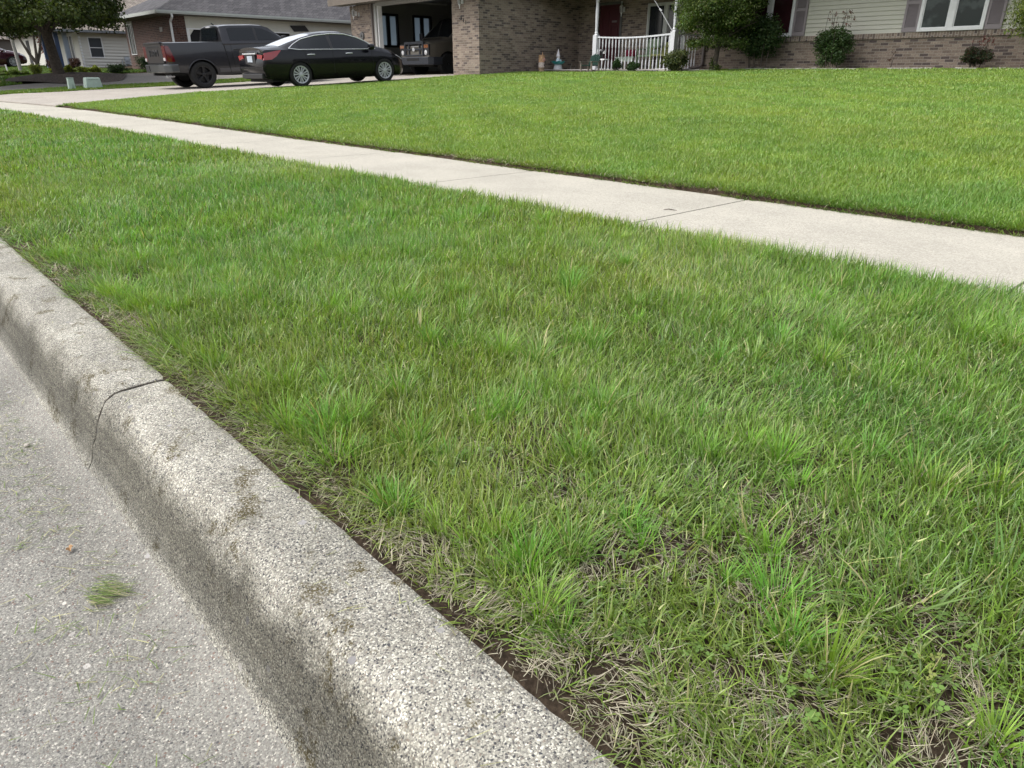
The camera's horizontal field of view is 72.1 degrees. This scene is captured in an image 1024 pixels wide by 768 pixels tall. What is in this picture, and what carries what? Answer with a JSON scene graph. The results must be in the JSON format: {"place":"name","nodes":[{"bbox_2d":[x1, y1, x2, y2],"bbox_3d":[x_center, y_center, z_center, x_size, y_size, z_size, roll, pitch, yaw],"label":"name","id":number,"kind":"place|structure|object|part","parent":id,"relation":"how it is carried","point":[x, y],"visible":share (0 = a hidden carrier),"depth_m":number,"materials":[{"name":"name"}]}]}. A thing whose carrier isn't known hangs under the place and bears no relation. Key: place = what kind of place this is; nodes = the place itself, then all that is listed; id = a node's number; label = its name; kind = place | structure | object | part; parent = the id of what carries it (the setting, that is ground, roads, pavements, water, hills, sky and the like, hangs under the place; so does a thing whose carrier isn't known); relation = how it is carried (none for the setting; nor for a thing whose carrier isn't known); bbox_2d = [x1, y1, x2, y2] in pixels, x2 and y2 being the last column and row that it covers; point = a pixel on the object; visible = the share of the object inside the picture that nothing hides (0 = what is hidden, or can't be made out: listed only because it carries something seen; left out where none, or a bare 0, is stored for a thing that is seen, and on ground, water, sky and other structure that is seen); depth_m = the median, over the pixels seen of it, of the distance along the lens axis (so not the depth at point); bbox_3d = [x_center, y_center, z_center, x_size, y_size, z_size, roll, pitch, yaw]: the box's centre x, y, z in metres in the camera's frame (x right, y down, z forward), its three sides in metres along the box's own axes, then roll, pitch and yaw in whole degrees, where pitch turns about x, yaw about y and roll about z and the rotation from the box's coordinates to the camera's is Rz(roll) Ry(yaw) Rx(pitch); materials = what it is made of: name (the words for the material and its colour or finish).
{"place":"outdoors","nodes":[
{"label":"outdoors","id":0,"kind":"place"},
{"bbox_2d":[44,59,50,68],"bbox_3d":[-25.510,-17.736,39.024,0.680,0.671,0.862,-20,31,-38],"label":"barberry","id":1,"kind":"object","parent":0,"point":[47,62],"visible":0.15,"depth_m":38.91,"materials":[{"name":"plant"}]},
{"bbox_2d":[0,73,242,90],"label":"side driveway","id":2,"kind":"structure","parent":0,"point":[138,78],"depth_m":27.31,"materials":[{"name":"grey concrete"}]},
{"bbox_2d":[0,345,298,767],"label":"street","id":3,"kind":"structure","parent":0,"point":[215,705],"depth_m":1.48,"materials":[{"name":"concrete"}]},
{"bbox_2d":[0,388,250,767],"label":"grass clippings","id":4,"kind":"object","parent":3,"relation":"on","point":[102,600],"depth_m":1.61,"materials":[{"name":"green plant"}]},
{"bbox_2d":[0,74,453,106],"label":"driveway","id":5,"kind":"structure","parent":0,"point":[52,99],"depth_m":21.51,"materials":[{"name":"concrete"}]},
{"bbox_2d":[143,23,285,87],"bbox_3d":[-9.416,-11.310,24.125,5.741,1.933,2.464,-23,33,-37],"label":"pickup truck","id":6,"kind":"object","parent":5,"relation":"on","point":[209,57],"visible":0.68,"depth_m":22.84,"materials":[{"name":"grey metal"}]},
{"bbox_3d":[-10.070,-11.590,23.345,0.015,0.364,1.374,-20,31,-38],"label":"rear window","id":7,"kind":"part","parent":6,"relation":"part of","materials":[{"name":"black glass"}]},
{"bbox_3d":[-8.938,-11.543,23.187,0.871,0.382,0.165,-23,33,-37],"label":"rear side window","id":8,"kind":"part","parent":6,"relation":"part of","materials":[{"name":"black glass"}]},
{"bbox_3d":[-8.187,-11.859,23.809,1.000,0.378,0.155,-23,33,-37],"label":"front side window","id":9,"kind":"part","parent":6,"relation":"part of","materials":[{"name":"black glass"}]},
{"bbox_2d":[238,31,402,85],"bbox_3d":[-5.633,-9.805,21.166,4.725,1.446,2.220,-23,33,-37],"label":"sedan","id":10,"kind":"object","parent":5,"relation":"on","point":[302,59],"visible":1,"depth_m":20.23,"materials":[{"name":"black paint"}]},
{"bbox_3d":[-6.548,-9.874,20.218,1.030,0.314,1.200,-23,33,-37],"label":"rear window","id":11,"kind":"part","parent":10,"relation":"part of","materials":[{"name":"white glass"}]},
{"bbox_3d":[-6.119,-9.455,19.682,0.273,0.162,0.161,-23,33,-37],"label":"quarter window","id":12,"kind":"part","parent":10,"relation":"part of","materials":[{"name":"black glass"}]},
{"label":"rear side window","id":13,"kind":"part","parent":10,"relation":"part of","materials":[{"name":"black glass"}]},
{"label":"front side window","id":14,"kind":"part","parent":10,"relation":"part of","materials":[{"name":"black glass"}]},
{"bbox_2d":[0,66,1023,767],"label":"ground","id":15,"kind":"structure","parent":0,"point":[530,682],"depth_m":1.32,"materials":[{"name":"green plant"}]},
{"bbox_2d":[0,70,9,75],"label":"hosta","id":16,"kind":"object","parent":15,"relation":"on","point":[3,72],"visible":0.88,"depth_m":29.35,"materials":[{"name":"green plant"}]},
{"bbox_2d":[0,33,12,65],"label":"house","id":17,"kind":"structure","parent":15,"relation":"on","point":[5,43],"depth_m":65.92,"materials":[{"name":"grey"}]},
{"bbox_2d":[0,48,26,66],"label":"parked car","id":18,"kind":"object","parent":15,"relation":"on","point":[7,57],"visible":0.89,"depth_m":46.09,"materials":[{"name":"red paint"}]},
{"bbox_2d":[8,69,30,74],"bbox_3d":[-20.909,-13.184,29.845,0.909,0.326,0.888,-20,31,-38],"label":"hosta","id":19,"kind":"object","parent":15,"relation":"on","point":[17,72],"visible":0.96,"depth_m":29.67,"materials":[{"name":"green plant"}]},
{"bbox_2d":[10,1,32,69],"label":"birch","id":20,"kind":"object","parent":15,"relation":"on","point":[16,54],"visible":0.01,"depth_m":34.06,"materials":[{"name":"grey plant"}]},
{"bbox_2d":[7,36,45,65],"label":"house","id":21,"kind":"structure","parent":15,"relation":"on","point":[28,43],"depth_m":56.32,"materials":[{"name":"white"}]},
{"bbox_2d":[25,40,33,64],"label":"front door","id":22,"kind":"structure","parent":21,"relation":"in","point":[27,42],"depth_m":56.23,"materials":[{"name":"grey"}]},
{"bbox_2d":[18,0,41,66],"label":"maple sapling","id":23,"kind":"object","parent":15,"relation":"on","point":[36,59],"visible":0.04,"depth_m":36.14,"materials":[{"name":"brown plant"}]},
{"bbox_2d":[27,63,42,74],"bbox_3d":[-19.903,-13.148,29.448,0.608,0.557,0.792,-20,31,-38],"label":"daylily","id":24,"kind":"object","parent":15,"relation":"on","point":[36,69],"visible":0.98,"depth_m":29.33,"materials":[{"name":"green plant"}]},
{"bbox_2d":[3,72,126,83],"bbox_3d":[-17.267,-11.948,27.455,4.554,0.420,4.085,-20,31,-38],"label":"mulch bed","id":25,"kind":"object","parent":15,"relation":"on","point":[78,77],"visible":0.89,"depth_m":26.89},
{"bbox_2d":[0,0,127,73],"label":"shade tree","id":26,"kind":"object","parent":25,"relation":"on","point":[45,18],"visible":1,"depth_m":24.52,"materials":[{"name":"green plant"}]},
{"bbox_2d":[64,64,76,71],"bbox_3d":[-19.025,-13.502,30.259,0.526,0.456,0.496,-20,31,-38],"label":"spirea","id":27,"kind":"object","parent":15,"relation":"on","point":[68,68],"visible":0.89,"depth_m":30.13,"materials":[{"name":"green plant"}]},
{"bbox_2d":[66,78,75,88],"bbox_3d":[-14.840,-10.103,23.670,0.209,0.375,0.203,-20,31,-38],"label":"utility box","id":28,"kind":"object","parent":15,"relation":"on","point":[70,83],"visible":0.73,"depth_m":23.61,"materials":[{"name":"green metal"}]},
{"bbox_2d":[0,65,146,85],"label":"side lawn grass","id":29,"kind":"structure","parent":15,"relation":"on","point":[24,67],"depth_m":31.31,"materials":[{"name":"green plant"}]},
{"bbox_2d":[68,58,80,67],"bbox_3d":[-24.618,-18.064,39.654,0.663,0.645,1.248,-20,31,-38],"label":"barberry","id":30,"kind":"object","parent":15,"relation":"on","point":[75,62],"visible":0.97,"depth_m":39.47,"materials":[{"name":"red plant"}]},
{"bbox_2d":[14,0,146,67],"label":"house","id":31,"kind":"structure","parent":15,"relation":"on","point":[90,48],"depth_m":41.28,"materials":[{"name":"pale siding"},{"name":"brown shingle"},{"name":"glass"}]},
{"bbox_2d":[67,35,75,58],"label":"window","id":32,"kind":"structure","parent":31,"relation":"in","point":[70,41],"depth_m":41.66,"materials":[{"name":"white paint"}]},
{"bbox_2d":[87,37,104,57],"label":"window","id":33,"kind":"structure","parent":31,"relation":"in","point":[95,44],"depth_m":41.10,"materials":[{"name":"glass"}]},
{"bbox_2d":[75,66,88,71],"bbox_3d":[-18.628,-13.577,30.477,0.517,0.381,0.600,-7,25,-17],"label":"spirea","id":34,"kind":"object","parent":15,"relation":"on","point":[82,69],"visible":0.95,"depth_m":30.35,"materials":[{"name":"green plant"}]},
{"bbox_2d":[0,237,164,468],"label":"kerb","id":35,"kind":"structure","parent":15,"relation":"on","point":[72,384],"depth_m":2.50,"materials":[{"name":"concrete"}]},
{"bbox_2d":[83,77,102,87],"bbox_3d":[-14.381,-10.288,24.126,0.580,0.415,0.440,-20,31,-38],"label":"utility box","id":36,"kind":"object","parent":15,"relation":"on","point":[89,82],"visible":0.71,"depth_m":23.97,"materials":[{"name":"green metal"}]},
{"bbox_2d":[88,65,101,71],"bbox_3d":[-18.226,-13.757,30.795,0.551,0.419,0.463,7,25,14],"label":"spirea","id":37,"kind":"object","parent":15,"relation":"on","point":[94,68],"visible":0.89,"depth_m":30.70,"materials":[{"name":"green plant"}]},
{"bbox_2d":[105,63,132,73],"bbox_3d":[-17.135,-13.687,30.539,1.103,0.461,0.952,14,27,28],"label":"juniper","id":38,"kind":"object","parent":15,"relation":"on","point":[113,68],"visible":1,"depth_m":30.38,"materials":[{"name":"green plant"}]},
{"bbox_2d":[0,77,250,94],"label":"strip grass","id":39,"kind":"structure","parent":15,"relation":"on","point":[109,86],"depth_m":24.19,"materials":[{"name":"green plant"}]},
{"bbox_2d":[134,55,147,71],"bbox_3d":[-16.074,-14.155,31.078,1.051,0.764,0.964,-20,31,-38],"label":"juniper","id":40,"kind":"object","parent":15,"relation":"on","point":[142,62],"visible":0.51,"depth_m":30.84,"materials":[{"name":"green plant"}]},
{"bbox_2d":[116,0,354,68],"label":"brick house","id":41,"kind":"structure","parent":15,"relation":"on","point":[148,21],"depth_m":32.42,"materials":[{"name":"brick"}]},
{"bbox_2d":[126,24,137,54],"bbox_3d":[-18.395,-16.682,34.078,0.100,1.340,0.800,-20,31,-38],"label":"window","id":42,"kind":"structure","parent":41,"relation":"in","point":[129,27],"depth_m":34.10,"materials":[{"name":"white paint"}]},
{"bbox_2d":[89,381,617,767],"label":"kerb","id":43,"kind":"structure","parent":15,"relation":"on","point":[323,681],"depth_m":1.29,"materials":[{"name":"concrete"}]},
{"bbox_2d":[95,379,162,439],"bbox_3d":[-1.196,0.144,2.133,0.355,0.255,0.008,-20,31,-38],"label":"kerb joint","id":44,"kind":"object","parent":43,"relation":"attached to","point":[122,390],"visible":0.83,"depth_m":2.10,"materials":[{"name":"grey concrete"}]},
{"bbox_2d":[52,319,509,765],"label":"kerb clippings","id":45,"kind":"object","parent":43,"relation":"on","point":[350,585],"visible":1,"depth_m":1.24,"materials":[{"name":"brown plant"}]},
{"bbox_2d":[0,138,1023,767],"bbox_3d":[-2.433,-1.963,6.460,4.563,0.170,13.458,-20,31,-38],"label":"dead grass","id":46,"kind":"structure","parent":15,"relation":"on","point":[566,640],"depth_m":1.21,"materials":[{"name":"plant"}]},
{"bbox_2d":[55,67,1023,236],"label":"lawn grass","id":47,"kind":"structure","parent":15,"relation":"on","point":[812,122],"depth_m":8.67,"materials":[{"name":"green plant"}]},
{"bbox_2d":[538,52,545,71],"bbox_3d":[1.040,-11.201,24.482,0.240,0.650,0.222,-1,24,-2],"label":"carved log","id":48,"kind":"object","parent":15,"relation":"on","point":[542,60],"visible":0.97,"depth_m":24.41,"materials":[{"name":"brown wood"}]},
{"bbox_2d":[78,200,1022,767],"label":"seed stalks","id":49,"kind":"object","parent":15,"relation":"on","point":[656,432],"visible":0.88,"depth_m":1.91,"materials":[{"name":"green plant"}]},
{"bbox_2d":[551,61,564,70],"bbox_3d":[1.630,-11.316,25.033,0.494,0.327,0.506,-20,31,-38],"label":"bird bath","id":50,"kind":"object","parent":15,"relation":"on","point":[557,64],"visible":0.95,"depth_m":24.92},
{"bbox_2d":[556,49,561,60],"bbox_3d":[1.643,-11.609,24.906,0.180,0.475,0.190,-20,31,-38],"label":"garden gnome","id":51,"kind":"object","parent":50,"relation":"in","point":[558,56],"visible":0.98,"depth_m":24.87,"materials":[{"name":"white paint"}]},
{"bbox_2d":[579,53,600,71],"bbox_3d":[2.524,-10.291,22.556,0.520,0.570,0.540,-20,31,-38],"label":"garden chair","id":52,"kind":"object","parent":15,"relation":"on","point":[594,60],"visible":0.88,"depth_m":22.57,"materials":[{"name":"teal paint"}]},
{"bbox_2d":[597,50,608,70],"bbox_3d":[2.889,-10.399,22.624,0.240,0.674,0.404,-20,31,-38],"label":"plant stand","id":53,"kind":"object","parent":15,"relation":"on","point":[602,62],"visible":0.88,"depth_m":22.55,"materials":[{"name":"white paint"}]},
{"bbox_2d":[600,49,605,58],"bbox_3d":[2.922,-10.560,22.507,0.174,0.290,0.272,-20,31,-38],"label":"black ornament","id":54,"kind":"object","parent":53,"relation":"on","point":[602,51],"visible":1,"depth_m":22.47,"materials":[{"name":"black plastic"}]},
{"bbox_2d":[198,229,1023,767],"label":"clover weeds","id":55,"kind":"object","parent":15,"relation":"on","point":[880,661],"visible":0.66,"depth_m":1.20,"materials":[{"name":"green plant"}]},
{"bbox_2d":[612,58,621,70],"bbox_3d":[3.321,-10.162,22.431,0.337,0.443,0.399,-20,31,-38],"label":"boxwood","id":56,"kind":"object","parent":15,"relation":"on","point":[616,64],"visible":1,"depth_m":22.37,"materials":[{"name":"green plant"}]},
{"bbox_2d":[626,61,640,70],"bbox_3d":[3.806,-9.935,22.029,0.367,0.361,0.560,-20,31,-38],"label":"boxwood","id":57,"kind":"object","parent":15,"relation":"on","point":[632,66],"visible":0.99,"depth_m":21.95,"materials":[{"name":"green plant"}]},
{"bbox_2d":[660,48,689,70],"bbox_3d":[4.813,-9.509,20.713,0.876,0.676,0.775,8,25,17],"label":"boxwood","id":58,"kind":"object","parent":15,"relation":"on","point":[674,61],"visible":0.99,"depth_m":20.55,"materials":[{"name":"green plant"}]},
{"bbox_2d":[327,0,1023,75],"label":"brick house","id":59,"kind":"structure","parent":15,"relation":"on","point":[495,36],"depth_m":22.92,"materials":[{"name":"brick"}]},
{"bbox_2d":[382,13,399,47],"bbox_3d":[-5.099,-14.565,28.992,0.980,1.250,0.130,-20,31,-38],"label":"window","id":60,"kind":"structure","parent":59,"relation":"in","point":[390,21],"depth_m":29.06,"materials":[{"name":"black"}]},
{"bbox_2d":[412,15,431,41],"bbox_3d":[-3.845,-15.023,30.045,0.980,1.250,0.130,-20,31,-38],"label":"window","id":61,"kind":"structure","parent":59,"relation":"in","point":[421,24],"depth_m":29.93,"materials":[{"name":"black"}]},
{"bbox_2d":[400,17,452,73],"bbox_3d":[-1.541,-13.429,28.039,5.982,2.080,2.400,-20,31,-38],"label":"van","id":62,"kind":"object","parent":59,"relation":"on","point":[433,47],"visible":0.42,"depth_m":26.33,"materials":[{"name":"grey metal"}]},
{"bbox_2d":[423,0,451,3],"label":"garage door","id":63,"kind":"structure","parent":59,"relation":"in","point":[433,1],"depth_m":27.53,"materials":[{"name":"grey"}]},
{"bbox_2d":[599,4,620,67],"bbox_3d":[3.465,-12.293,24.926,0.098,2.020,0.940,-20,31,-38],"label":"front door","id":64,"kind":"structure","parent":59,"relation":"in","point":[609,14],"depth_m":24.82,"materials":[{"name":"red wood"}]},
{"bbox_2d":[615,57,639,68],"bbox_3d":[3.889,-10.847,23.781,0.370,0.385,0.760,-20,31,-38],"label":"porch bench","id":65,"kind":"object","parent":59,"relation":"on","point":[626,58],"visible":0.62,"depth_m":23.60,"materials":[{"name":"green paint"}]},
{"bbox_2d":[626,50,636,56],"bbox_3d":[4.008,-11.073,23.549,0.260,0.213,0.380,-20,31,-38],"label":"cushion","id":66,"kind":"object","parent":65,"relation":"on","point":[629,52],"visible":0.8,"depth_m":23.45,"materials":[{"name":"red fabric"}]},
{"bbox_2d":[636,39,660,68],"bbox_3d":[4.546,-10.960,23.367,0.569,0.930,0.587,-20,31,-38],"label":"porch chair","id":67,"kind":"object","parent":59,"relation":"on","point":[648,50],"visible":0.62,"depth_m":23.39,"materials":[{"name":"white wood"}]},
{"bbox_2d":[649,42,668,68],"bbox_3d":[4.873,-10.529,22.549,0.705,0.800,0.566,-20,31,-38],"label":"porch chair","id":68,"kind":"object","parent":59,"relation":"on","point":[663,48],"visible":0.45,"depth_m":22.64,"materials":[{"name":"green wood"}]},
{"bbox_2d":[644,1,684,53],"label":"window","id":69,"kind":"structure","parent":59,"relation":"in","point":[657,24],"depth_m":23.25,"materials":[{"name":"grey glass"}]},
{"bbox_2d":[756,0,796,36],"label":"window","id":70,"kind":"structure","parent":59,"relation":"in","point":[785,9],"depth_m":19.85,"materials":[{"name":"white paint"}]},
{"bbox_2d":[916,0,989,31],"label":"window","id":71,"kind":"structure","parent":59,"relation":"in","point":[935,15],"depth_m":16.95,"materials":[{"name":"white paint"}]},
{"bbox_2d":[671,0,768,70],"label":"ornamental tree","id":72,"kind":"object","parent":15,"relation":"on","point":[710,19],"visible":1,"depth_m":19.32,"materials":[{"name":"green plant"}]},
{"bbox_2d":[733,13,788,67],"bbox_3d":[6.967,-9.664,19.905,0.914,1.498,1.672,-20,31,-38],"label":"burning bush","id":73,"kind":"object","parent":15,"relation":"on","point":[763,37],"visible":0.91,"depth_m":19.62,"materials":[{"name":"green plant"}]},
{"bbox_2d":[811,10,857,67],"bbox_3d":[8.488,-9.035,18.513,0.733,1.478,1.182,-20,31,-38],"label":"rose bush","id":74,"kind":"object","parent":15,"relation":"on","point":[832,44],"visible":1,"depth_m":18.41,"materials":[{"name":"green plant"}]},
{"bbox_2d":[959,36,994,67],"bbox_3d":[10.908,-7.745,16.465,0.712,0.770,0.564,16,28,31],"label":"rose bush","id":75,"kind":"object","parent":15,"relation":"on","point":[973,56],"visible":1,"depth_m":16.39,"materials":[{"name":"green plant"}]},
{"bbox_2d":[1001,0,1023,43],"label":"arborvitae","id":76,"kind":"object","parent":15,"relation":"on","point":[1020,16],"visible":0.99,"depth_m":14.89,"materials":[{"name":"green plant"}]},
{"bbox_2d":[0,102,1023,295],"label":"sidewalk","id":77,"kind":"structure","parent":0,"point":[972,254],"depth_m":4.77,"materials":[{"name":"concrete"}]}
]}

